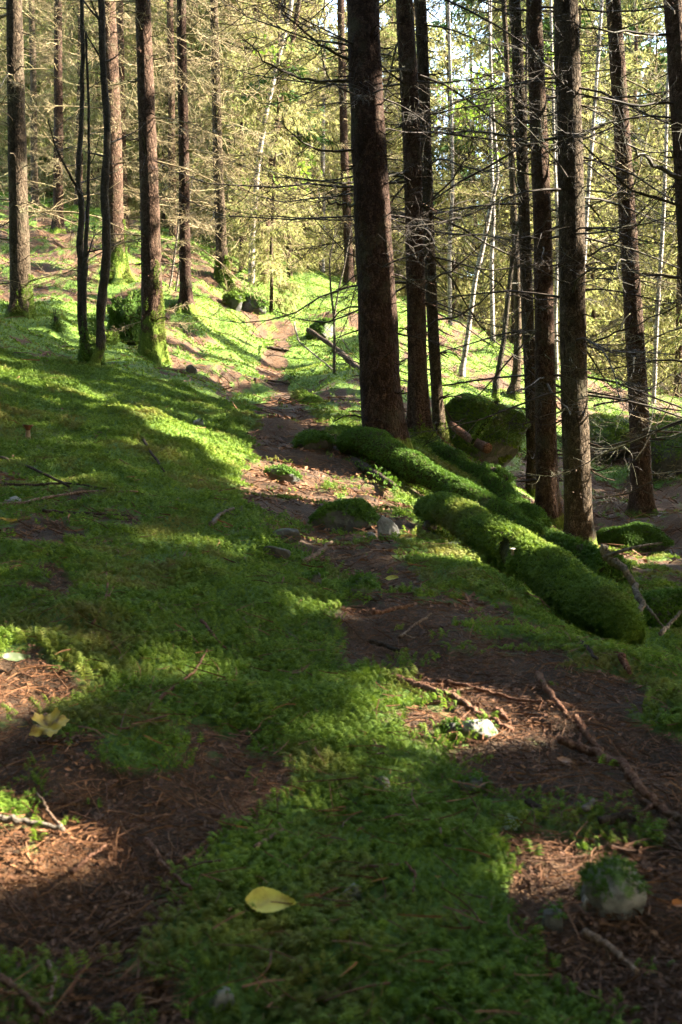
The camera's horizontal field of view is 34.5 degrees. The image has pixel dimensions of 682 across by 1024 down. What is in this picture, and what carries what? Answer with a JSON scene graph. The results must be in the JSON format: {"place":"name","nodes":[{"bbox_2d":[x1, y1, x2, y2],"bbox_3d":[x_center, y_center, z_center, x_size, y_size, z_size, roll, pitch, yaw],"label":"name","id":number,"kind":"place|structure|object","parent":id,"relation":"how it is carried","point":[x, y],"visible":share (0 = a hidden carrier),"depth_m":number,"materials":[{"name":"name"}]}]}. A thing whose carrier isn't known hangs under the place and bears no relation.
{"place":"outdoors","nodes":[
{"label":"outdoors","id":0,"kind":"place"},
{"bbox_2d":[0,193,681,1023],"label":"ground","id":1,"kind":"structure","parent":0,"point":[312,457],"depth_m":2.36,"materials":[{"name":"plant"}]},
{"bbox_2d":[0,0,45,154],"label":"spruce tree","id":2,"kind":"object","parent":1,"relation":"on","point":[4,58],"visible":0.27,"depth_m":27.57,"materials":[{"name":"brown plant"}]},
{"bbox_2d":[0,973,49,1020],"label":"stick","id":3,"kind":"object","parent":1,"relation":"on","point":[7,982],"visible":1,"depth_m":1.26,"materials":[{"name":"brown wood"}]},
{"bbox_2d":[0,814,63,830],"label":"stick","id":4,"kind":"object","parent":1,"relation":"on","point":[14,819],"visible":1,"depth_m":1.66,"materials":[{"name":"grey wood"}]},
{"bbox_2d":[0,0,86,198],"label":"spruce tree","id":5,"kind":"object","parent":1,"relation":"on","point":[25,28],"visible":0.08,"depth_m":31.69,"materials":[{"name":"brown plant"}]},
{"bbox_2d":[0,2,89,206],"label":"spruce tree","id":6,"kind":"object","parent":1,"relation":"on","point":[45,158],"visible":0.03,"depth_m":37.45,"materials":[{"name":"green plant"}]},
{"bbox_2d":[0,0,100,207],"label":"spruce tree","id":7,"kind":"object","parent":1,"relation":"on","point":[32,79],"visible":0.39,"depth_m":23.94,"materials":[{"name":"brown plant"}]},
{"bbox_2d":[0,0,139,233],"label":"spruce tree","id":8,"kind":"object","parent":1,"relation":"on","point":[58,178],"visible":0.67,"depth_m":19.93,"materials":[{"name":"brown plant"}]},
{"bbox_2d":[1,0,156,207],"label":"spruce tree","id":9,"kind":"object","parent":1,"relation":"on","point":[94,111],"visible":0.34,"depth_m":25.30,"materials":[{"name":"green plant"}]},
{"bbox_2d":[45,0,144,367],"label":"rowan tree","id":10,"kind":"object","parent":1,"relation":"on","point":[87,354],"visible":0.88,"depth_m":9.41,"materials":[{"name":"brown plant"}]},
{"bbox_2d":[24,0,166,212],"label":"spruce tree","id":11,"kind":"object","parent":1,"relation":"on","point":[65,125],"visible":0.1,"depth_m":30.39,"materials":[{"name":"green plant"}]},
{"bbox_2d":[0,0,195,284],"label":"spruce tree","id":12,"kind":"object","parent":1,"relation":"on","point":[125,276],"visible":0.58,"depth_m":15.88,"materials":[{"name":"brown plant"}]},
{"bbox_2d":[0,0,212,318],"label":"spruce tree","id":13,"kind":"object","parent":1,"relation":"on","point":[20,302],"visible":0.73,"depth_m":11.91,"materials":[{"name":"brown plant"}]},
{"bbox_2d":[62,0,163,219],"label":"spruce tree","id":14,"kind":"object","parent":1,"relation":"on","point":[131,198],"visible":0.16,"depth_m":28.58,"materials":[{"name":"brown plant"}]},
{"bbox_2d":[31,1,212,234],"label":"spruce tree","id":15,"kind":"object","parent":1,"relation":"on","point":[121,55],"visible":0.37,"depth_m":21.94,"materials":[{"name":"brown plant"}]},
{"bbox_2d":[106,296,140,342],"bbox_3d":[-2.392,-2.122,12.322,0.632,0.553,0.624,0,0,0],"label":"tree stump","id":16,"kind":"object","parent":1,"relation":"on","point":[117,318],"visible":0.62,"depth_m":12.13,"materials":[{"name":"green plant"}]},
{"bbox_2d":[110,288,140,309],"bbox_3d":[-2.543,-2.453,13.214,0.563,0.536,0.533,0,0,0],"label":"tree stump","id":17,"kind":"object","parent":1,"relation":"on","point":[134,294],"visible":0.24,"depth_m":13.11,"materials":[{"name":"green plant"}]},
{"bbox_2d":[69,0,198,237],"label":"spruce tree","id":18,"kind":"object","parent":1,"relation":"on","point":[134,152],"visible":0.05,"depth_m":32.88,"materials":[{"name":"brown plant"}]},
{"bbox_2d":[6,0,278,366],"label":"spruce tree","id":19,"kind":"object","parent":1,"relation":"on","point":[152,345],"visible":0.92,"depth_m":11.34,"materials":[{"name":"brown plant"}]},
{"bbox_2d":[95,0,226,232],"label":"spruce tree","id":20,"kind":"object","parent":1,"relation":"on","point":[163,216],"visible":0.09,"depth_m":29.93,"materials":[{"name":"plant"}]},
{"bbox_2d":[73,0,261,244],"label":"spruce tree","id":21,"kind":"object","parent":1,"relation":"on","point":[170,26],"visible":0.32,"depth_m":21.94,"materials":[{"name":"brown plant"}]},
{"bbox_2d":[144,837,192,889],"bbox_3d":[-0.246,0.499,1.562,0.010,0.028,0.187,0,0,-30],"label":"stick","id":22,"kind":"object","parent":1,"relation":"on","point":[152,846],"visible":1,"depth_m":1.58,"materials":[{"name":"brown wood"}]},
{"bbox_2d":[135,1,224,238],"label":"spruce tree","id":23,"kind":"object","parent":1,"relation":"on","point":[189,6],"visible":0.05,"depth_m":29.52,"materials":[{"name":"green plant"}]},
{"bbox_2d":[76,0,337,292],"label":"spruce tree","id":24,"kind":"object","parent":1,"relation":"on","point":[221,251],"visible":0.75,"depth_m":18.92,"materials":[{"name":"green plant"}]},
{"bbox_2d":[120,0,296,325],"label":"spruce tree","id":25,"kind":"object","parent":1,"relation":"on","point":[185,291],"visible":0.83,"depth_m":14.93,"materials":[{"name":"brown plant"}]},
{"bbox_2d":[202,974,234,1012],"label":"stone","id":26,"kind":"object","parent":1,"relation":"on","point":[220,995],"visible":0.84,"depth_m":1.25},
{"bbox_2d":[165,1,276,242],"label":"spruce tree","id":27,"kind":"object","parent":1,"relation":"on","point":[206,141],"visible":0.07,"depth_m":27.55,"materials":[{"name":"green plant"}]},
{"bbox_2d":[221,290,245,311],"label":"boulder","id":28,"kind":"object","parent":1,"relation":"on","point":[234,299],"visible":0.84,"depth_m":16.86,"materials":[{"name":"plant"}]},
{"bbox_2d":[158,0,338,260],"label":"spruce tree","id":29,"kind":"object","parent":1,"relation":"on","point":[202,148],"visible":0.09,"depth_m":24.50,"materials":[{"name":"green plant"}]},
{"bbox_2d":[188,0,314,277],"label":"spruce tree","id":30,"kind":"object","parent":1,"relation":"on","point":[251,120],"visible":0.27,"depth_m":20.37,"materials":[{"name":"green plant"}]},
{"bbox_2d":[241,292,267,313],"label":"boulder","id":31,"kind":"object","parent":1,"relation":"on","point":[246,304],"visible":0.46,"depth_m":17.45,"materials":[{"name":"stone"}]},
{"bbox_2d":[176,0,352,270],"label":"spruce tree","id":32,"kind":"object","parent":1,"relation":"on","point":[246,131],"visible":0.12,"depth_m":22.92,"materials":[{"name":"green plant"}]},
{"bbox_2d":[222,0,315,284],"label":"birch tree","id":33,"kind":"object","parent":1,"relation":"on","point":[262,141],"visible":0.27,"depth_m":19.96,"materials":[{"name":"white plant"}]},
{"bbox_2d":[218,2,329,316],"bbox_3d":[-1.134,-6.786,18.598,1.897,7.473,2.045,1,-1,-4],"label":"spruce tree","id":34,"kind":"object","parent":1,"relation":"on","point":[282,287],"visible":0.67,"depth_m":18.55,"materials":[{"name":"green plant"}]},
{"bbox_2d":[261,539,292,558],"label":"stone","id":35,"kind":"object","parent":1,"relation":"on","point":[284,551],"visible":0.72,"depth_m":3.83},
{"bbox_2d":[209,0,354,269],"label":"spruce tree","id":36,"kind":"object","parent":1,"relation":"on","point":[331,121],"visible":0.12,"depth_m":24.00,"materials":[{"name":"green plant"}]},
{"bbox_2d":[243,0,322,277],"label":"birch tree","id":37,"kind":"object","parent":1,"relation":"on","point":[305,169],"visible":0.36,"depth_m":20.86,"materials":[{"name":"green plant"}]},
{"bbox_2d":[263,464,302,484],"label":"stone","id":38,"kind":"object","parent":1,"relation":"on","point":[282,472],"visible":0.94,"depth_m":6.39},
{"bbox_2d":[225,0,353,272],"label":"spruce tree","id":39,"kind":"object","parent":1,"relation":"on","point":[326,172],"visible":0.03,"depth_m":27.07,"materials":[{"name":"green plant"}]},
{"bbox_2d":[247,0,333,278],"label":"spruce tree","id":40,"kind":"object","parent":1,"relation":"on","point":[306,153],"visible":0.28,"depth_m":22.47,"materials":[{"name":"green plant"}]},
{"bbox_2d":[289,387,322,404],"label":"stone","id":41,"kind":"object","parent":1,"relation":"on","point":[305,395],"visible":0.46,"depth_m":10.96,"materials":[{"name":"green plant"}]},
{"bbox_2d":[292,429,335,450],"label":"boulder","id":42,"kind":"object","parent":1,"relation":"on","point":[313,439],"visible":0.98,"depth_m":7.50,"materials":[{"name":"plant"}]},
{"bbox_2d":[322,224,354,373],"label":"sapling","id":43,"kind":"object","parent":1,"relation":"on","point":[334,341],"visible":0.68,"depth_m":11.99,"materials":[{"name":"grey wood"}]},
{"bbox_2d":[0,191,681,1023],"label":"moss","id":44,"kind":"object","parent":1,"relation":"on","point":[284,595],"visible":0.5,"depth_m":2.43,"materials":[{"name":"plant"}]},
{"bbox_2d":[237,886,295,912],"bbox_3d":[-0.097,0.506,1.423,0.077,0.014,0.041,0,32,-3],"label":"leaf","id":45,"kind":"object","parent":44,"relation":"on","point":[261,898],"visible":1,"depth_m":1.43,"materials":[{"name":"plant"}]},
{"bbox_2d":[0,201,681,1023],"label":"needle litter","id":46,"kind":"object","parent":1,"relation":"on","point":[644,867],"visible":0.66,"depth_m":1.82,"materials":[{"name":"plant"}]},
{"bbox_2d":[17,708,69,736],"bbox_3d":[-0.549,0.392,2.027,0.095,0.019,0.076,0,29,-11],"label":"leaf","id":47,"kind":"object","parent":46,"relation":"on","point":[52,723],"visible":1,"depth_m":2.03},
{"bbox_2d":[307,496,380,531],"bbox_3d":[0.009,0.035,4.747,0.338,0.208,0.336,0,0,0],"label":"stone","id":48,"kind":"object","parent":1,"relation":"on","point":[349,513],"visible":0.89,"depth_m":4.63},
{"bbox_2d":[268,0,442,285],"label":"spruce tree","id":49,"kind":"object","parent":1,"relation":"on","point":[348,271],"visible":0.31,"depth_m":22.94,"materials":[{"name":"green plant"}]},
{"bbox_2d":[310,11,402,281],"bbox_3d":[0.402,-12.556,35.919,4.563,15.189,4.204,1,0,-11],"label":"spruce tree","id":50,"kind":"object","parent":1,"relation":"on","point":[354,259],"visible":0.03,"depth_m":35.84,"materials":[{"name":"green plant"}]},
{"bbox_2d":[227,0,494,449],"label":"spruce tree","id":51,"kind":"object","parent":1,"relation":"on","point":[382,404],"visible":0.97,"depth_m":7.89,"materials":[{"name":"brown plant"}]},
{"bbox_2d":[342,569,382,600],"bbox_3d":[0.059,0.221,3.296,0.143,0.103,0.128,0,0,0],"label":"stone","id":52,"kind":"object","parent":1,"relation":"on","point":[366,582],"visible":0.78,"depth_m":3.26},
{"bbox_2d":[333,446,401,495],"bbox_3d":[0.127,-0.305,7.214,0.187,0.426,1.570,0,0,-18],"label":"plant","id":53,"kind":"object","parent":1,"relation":"on","point":[366,468],"visible":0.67,"depth_m":6.89,"materials":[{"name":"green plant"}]},
{"bbox_2d":[317,0,437,296],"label":"spruce tree","id":54,"kind":"object","parent":1,"relation":"on","point":[387,28],"visible":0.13,"depth_m":29.43,"materials":[{"name":"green plant"}]},
{"bbox_2d":[125,0,663,440],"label":"spruce tree","id":55,"kind":"object","parent":1,"relation":"on","point":[418,411],"visible":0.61,"depth_m":8.92,"materials":[{"name":"brown plant"}]},
{"bbox_2d":[143,0,667,467],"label":"spruce tree","id":56,"kind":"object","parent":1,"relation":"on","point":[435,374],"visible":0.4,"depth_m":9.95,"materials":[{"name":"brown plant"}]},
{"bbox_2d":[352,0,476,316],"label":"spruce tree","id":57,"kind":"object","parent":1,"relation":"on","point":[398,152],"visible":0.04,"depth_m":34.79,"materials":[{"name":"plant"}]},
{"bbox_2d":[380,1,464,321],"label":"spruce tree","id":58,"kind":"object","parent":1,"relation":"on","point":[432,102],"visible":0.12,"depth_m":30.64,"materials":[{"name":"plant"}]},
{"bbox_2d":[334,425,548,537],"bbox_3d":[0.553,-0.198,6.749,0.257,0.783,2.051,0,0,-30],"label":"fallen log","id":59,"kind":"object","parent":1,"relation":"on","point":[385,449],"visible":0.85,"depth_m":6.80,"materials":[{"name":"green plant"}]},
{"bbox_2d":[394,0,499,329],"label":"spruce tree","id":60,"kind":"object","parent":1,"relation":"on","point":[445,148],"visible":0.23,"depth_m":32.04,"materials":[{"name":"green plant"}]},
{"bbox_2d":[391,673,513,732],"bbox_3d":[0.308,0.404,2.401,0.211,0.071,0.413,0,0,-33],"label":"tree root","id":61,"kind":"object","parent":1,"relation":"on","point":[453,695],"visible":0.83,"depth_m":2.41,"materials":[{"name":"brown wood"}]},
{"bbox_2d":[438,4,477,325],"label":"birch tree","id":62,"kind":"object","parent":1,"relation":"on","point":[449,256],"visible":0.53,"depth_m":21.97,"materials":[{"name":"white plant"}]},
{"bbox_2d":[449,421,491,453],"bbox_3d":[1.157,-0.679,9.900,0.096,0.334,0.685,0,0,-22],"label":"fallen log","id":63,"kind":"object","parent":1,"relation":"on","point":[483,446],"visible":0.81,"depth_m":9.80,"materials":[{"name":"brown wood"}]},
{"bbox_2d":[450,767,494,795],"bbox_3d":[0.226,0.466,1.898,0.076,0.052,0.065,0,0,0],"label":"stone","id":64,"kind":"object","parent":1,"relation":"on","point":[475,778],"visible":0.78,"depth_m":1.89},
{"bbox_2d":[429,4,521,333],"bbox_3d":[4.000,-12.182,34.335,4.891,16.414,4.282,0,0,37],"label":"spruce tree","id":65,"kind":"object","parent":1,"relation":"on","point":[470,75],"visible":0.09,"depth_m":34.02,"materials":[{"name":"green plant"}]},
{"bbox_2d":[270,0,681,545],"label":"spruce tree","id":66,"kind":"object","parent":1,"relation":"on","point":[577,482],"visible":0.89,"depth_m":8.89,"materials":[{"name":"brown plant"}]},
{"bbox_2d":[457,714,497,739],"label":"stone","id":67,"kind":"object","parent":1,"relation":"on","point":[486,725],"visible":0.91,"depth_m":2.15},
{"bbox_2d":[467,398,500,447],"bbox_3d":[1.250,-0.792,9.618,0.320,0.453,0.153,0,0,24],"label":"fallen log","id":68,"kind":"object","parent":1,"relation":"on","point":[480,427],"visible":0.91,"depth_m":9.59,"materials":[{"name":"green plant"}]},
{"bbox_2d":[423,441,551,528],"bbox_3d":[1.033,-0.194,8.194,0.278,0.786,1.672,0,0,-25],"label":"fallen log","id":69,"kind":"object","parent":1,"relation":"on","point":[495,484],"visible":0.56,"depth_m":7.97,"materials":[{"name":"green plant"}]},
{"bbox_2d":[444,392,531,467],"bbox_3d":[1.272,-0.730,10.881,1.236,0.937,1.030,0,0,0],"label":"boulder","id":70,"kind":"object","parent":1,"relation":"on","point":[505,455],"visible":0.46,"depth_m":10.54,"materials":[{"name":"plant"}]},
{"bbox_2d":[470,2,506,341],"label":"birch tree","id":71,"kind":"object","parent":1,"relation":"on","point":[492,256],"visible":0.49,"depth_m":21.96,"materials":[{"name":"white plant"}]},
{"bbox_2d":[435,678,542,702],"bbox_3d":[0.299,0.394,2.387,0.091,0.028,0.307,0,0,-45],"label":"tree root","id":72,"kind":"object","parent":1,"relation":"on","point":[447,681],"visible":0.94,"depth_m":2.41,"materials":[{"name":"brown wood"}]},
{"bbox_2d":[305,0,681,499],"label":"spruce tree","id":73,"kind":"object","parent":1,"relation":"on","point":[523,219],"visible":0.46,"depth_m":10.96,"materials":[{"name":"brown plant"}]},
{"bbox_2d":[337,0,681,529],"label":"spruce tree","id":74,"kind":"object","parent":1,"relation":"on","point":[547,496],"visible":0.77,"depth_m":9.72,"materials":[{"name":"brown plant"}]},
{"bbox_2d":[427,0,593,342],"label":"spruce tree","id":75,"kind":"object","parent":1,"relation":"on","point":[499,259],"visible":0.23,"depth_m":26.09,"materials":[{"name":"green plant"}]},
{"bbox_2d":[435,2,588,377],"bbox_3d":[2.627,-5.459,17.039,2.373,6.926,1.986,0,0,-35],"label":"birch tree","id":76,"kind":"object","parent":1,"relation":"on","point":[462,368],"visible":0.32,"depth_m":16.97,"materials":[{"name":"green plant"}]},
{"bbox_2d":[436,0,596,358],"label":"spruce tree","id":77,"kind":"object","parent":1,"relation":"on","point":[478,57],"visible":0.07,"depth_m":28.13,"materials":[{"name":"green plant"}]},
{"bbox_2d":[476,0,558,402],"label":"birch tree","id":78,"kind":"object","parent":1,"relation":"on","point":[516,272],"visible":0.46,"depth_m":15.96,"materials":[{"name":"grey plant"}]},
{"bbox_2d":[492,3,544,399],"bbox_3d":[2.588,-4.915,15.718,1.006,6.892,0.896,0,0,-45],"label":"birch tree","id":79,"kind":"object","parent":1,"relation":"on","point":[506,312],"visible":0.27,"depth_m":15.47,"materials":[{"name":"white plant"}]},
{"bbox_2d":[412,491,651,646],"bbox_3d":[0.650,0.167,4.111,0.242,0.520,1.833,0,0,-16],"label":"fallen log","id":80,"kind":"object","parent":1,"relation":"on","point":[569,586],"visible":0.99,"depth_m":3.77,"materials":[{"name":"green plant"}]},
{"bbox_2d":[543,11,558,379],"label":"birch tree","id":81,"kind":"object","parent":1,"relation":"on","point":[556,325],"visible":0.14,"depth_m":19.97,"materials":[{"name":"white plant"}]},
{"bbox_2d":[535,898,568,936],"bbox_3d":[0.274,0.524,1.416,0.045,0.048,0.036,0,0,22],"label":"stone","id":82,"kind":"object","parent":1,"relation":"on","point":[552,919],"visible":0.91,"depth_m":1.41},
{"bbox_2d":[442,0,681,517],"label":"spruce tree","id":83,"kind":"object","parent":1,"relation":"on","point":[641,501],"visible":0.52,"depth_m":11.43,"materials":[{"name":"brown plant"}]},
{"bbox_2d":[535,671,595,744],"bbox_3d":[0.488,0.412,2.345,0.111,0.078,0.457,0,0,5],"label":"tree root","id":84,"kind":"object","parent":1,"relation":"on","point":[546,687],"visible":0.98,"depth_m":2.31,"materials":[{"name":"brown wood"}]},
{"bbox_2d":[531,0,601,332],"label":"birch tree","id":85,"kind":"object","parent":1,"relation":"on","point":[554,165],"visible":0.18,"depth_m":18.98,"materials":[{"name":"white plant"}]},
{"bbox_2d":[494,0,653,381],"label":"spruce tree","id":86,"kind":"object","parent":1,"relation":"on","point":[586,100],"visible":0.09,"depth_m":28.06,"materials":[{"name":"green plant"}]},
{"bbox_2d":[554,0,608,274],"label":"birch tree","id":87,"kind":"object","parent":1,"relation":"on","point":[593,121],"visible":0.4,"depth_m":20.97,"materials":[{"name":"white plant"}]},
{"bbox_2d":[542,526,632,584],"bbox_3d":[1.450,0.265,6.809,0.320,0.372,0.963,0,0,-25],"label":"fallen log","id":88,"kind":"object","parent":1,"relation":"on","point":[587,554],"visible":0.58,"depth_m":6.57,"materials":[{"name":"green plant"}]},
{"bbox_2d":[502,0,681,536],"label":"spruce tree","id":89,"kind":"object","parent":1,"relation":"on","point":[673,21],"visible":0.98,"depth_m":7.92,"materials":[{"name":"brown plant"}]},
{"bbox_2d":[560,413,629,457],"bbox_3d":[3.715,-0.992,15.330,1.308,0.813,1.214,0,0,0],"label":"boulder","id":90,"kind":"object","parent":1,"relation":"on","point":[611,433],"visible":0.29,"depth_m":14.91,"materials":[{"name":"plant"}]},
{"bbox_2d":[553,17,643,370],"bbox_3d":[7.996,-11.465,36.430,4.391,16.366,4.554,0,0,30],"label":"spruce tree","id":91,"kind":"object","parent":1,"relation":"on","point":[601,148],"visible":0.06,"depth_m":36.21,"materials":[{"name":"green plant"}]},
{"bbox_2d":[551,2,650,378],"bbox_3d":[7.745,-11.236,33.449,4.284,15.968,4.245,0,1,-40],"label":"spruce tree","id":92,"kind":"object","parent":1,"relation":"on","point":[606,304],"visible":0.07,"depth_m":33.25,"materials":[{"name":"green plant"}]},
{"bbox_2d":[581,928,639,973],"bbox_3d":[0.331,0.538,1.341,0.015,0.028,0.099,0,0,-28],"label":"stick","id":93,"kind":"object","parent":1,"relation":"on","point":[597,939],"visible":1,"depth_m":1.35,"materials":[{"name":"brown wood"}]},
{"bbox_2d":[572,850,651,920],"bbox_3d":[0.363,0.510,1.478,0.103,0.104,0.089,0,0,0],"label":"stone","id":94,"kind":"object","parent":1,"relation":"on","point":[613,884],"visible":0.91,"depth_m":1.46,"materials":[{"name":"stone"}]},
{"bbox_2d":[557,732,681,825],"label":"stick","id":95,"kind":"object","parent":1,"relation":"on","point":[631,775],"visible":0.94,"depth_m":1.93,"materials":[{"name":"brown wood"}]},
{"bbox_2d":[581,0,676,389],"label":"spruce tree","id":96,"kind":"object","parent":1,"relation":"on","point":[610,317],"visible":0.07,"depth_m":30.24,"materials":[{"name":"green plant"}]},
{"bbox_2d":[600,542,661,611],"bbox_3d":[0.970,0.264,3.836,0.224,0.309,0.542,0,0,24],"label":"stick","id":97,"kind":"object","parent":1,"relation":"on","point":[607,556],"visible":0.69,"depth_m":4.03,"materials":[{"name":"grey wood"}]},
{"bbox_2d":[582,0,681,397],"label":"spruce tree","id":98,"kind":"object","parent":1,"relation":"on","point":[647,288],"visible":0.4,"depth_m":24.10,"materials":[{"name":"green plant"}]},
{"bbox_2d":[596,521,674,551],"bbox_3d":[2.577,0.260,9.778,0.748,0.366,0.499,0,0,0],"label":"boulder","id":99,"kind":"object","parent":1,"relation":"on","point":[634,534],"visible":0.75,"depth_m":9.63,"materials":[{"name":"plant"}]},
{"bbox_2d":[598,0,675,388],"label":"spruce tree","id":100,"kind":"object","parent":1,"relation":"on","point":[658,60],"visible":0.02,"depth_m":43.99,"materials":[{"name":"green plant"}]},
{"bbox_2d":[607,0,675,386],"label":"spruce tree","id":101,"kind":"object","parent":1,"relation":"on","point":[655,70],"visible":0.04,"depth_m":34.73,"materials":[{"name":"green plant"}]},
{"bbox_2d":[607,1,675,387],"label":"spruce tree","id":102,"kind":"object","parent":1,"relation":"on","point":[632,29],"visible":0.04,"depth_m":37.87,"materials":[{"name":"green plant"}]},
{"bbox_2d":[607,38,676,394],"bbox_3d":[7.880,-10.083,25.515,3.478,15.760,3.288,0,1,14],"label":"spruce tree","id":103,"kind":"object","parent":1,"relation":"on","point":[647,327],"visible":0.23,"depth_m":25.57,"materials":[{"name":"green plant"}]},
{"bbox_2d":[616,65,675,404],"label":"birch tree","id":104,"kind":"object","parent":1,"relation":"on","point":[656,324],"visible":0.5,"depth_m":19.97,"materials":[{"name":"white plant"}]},
{"bbox_2d":[628,412,681,478],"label":"boulder","id":105,"kind":"object","parent":1,"relation":"on","point":[664,459],"visible":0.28,"depth_m":13.90,"materials":[{"name":"stone"}]},
{"bbox_2d":[642,588,681,627],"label":"boulder","id":106,"kind":"object","parent":1,"relation":"on","point":[664,605],"visible":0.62,"depth_m":5.17,"materials":[{"name":"plant"}]},
{"bbox_2d":[310,0,666,224],"label":"sky","id":107,"kind":"structure","parent":0,"point":[442,8],"materials":[{"name":"white"}]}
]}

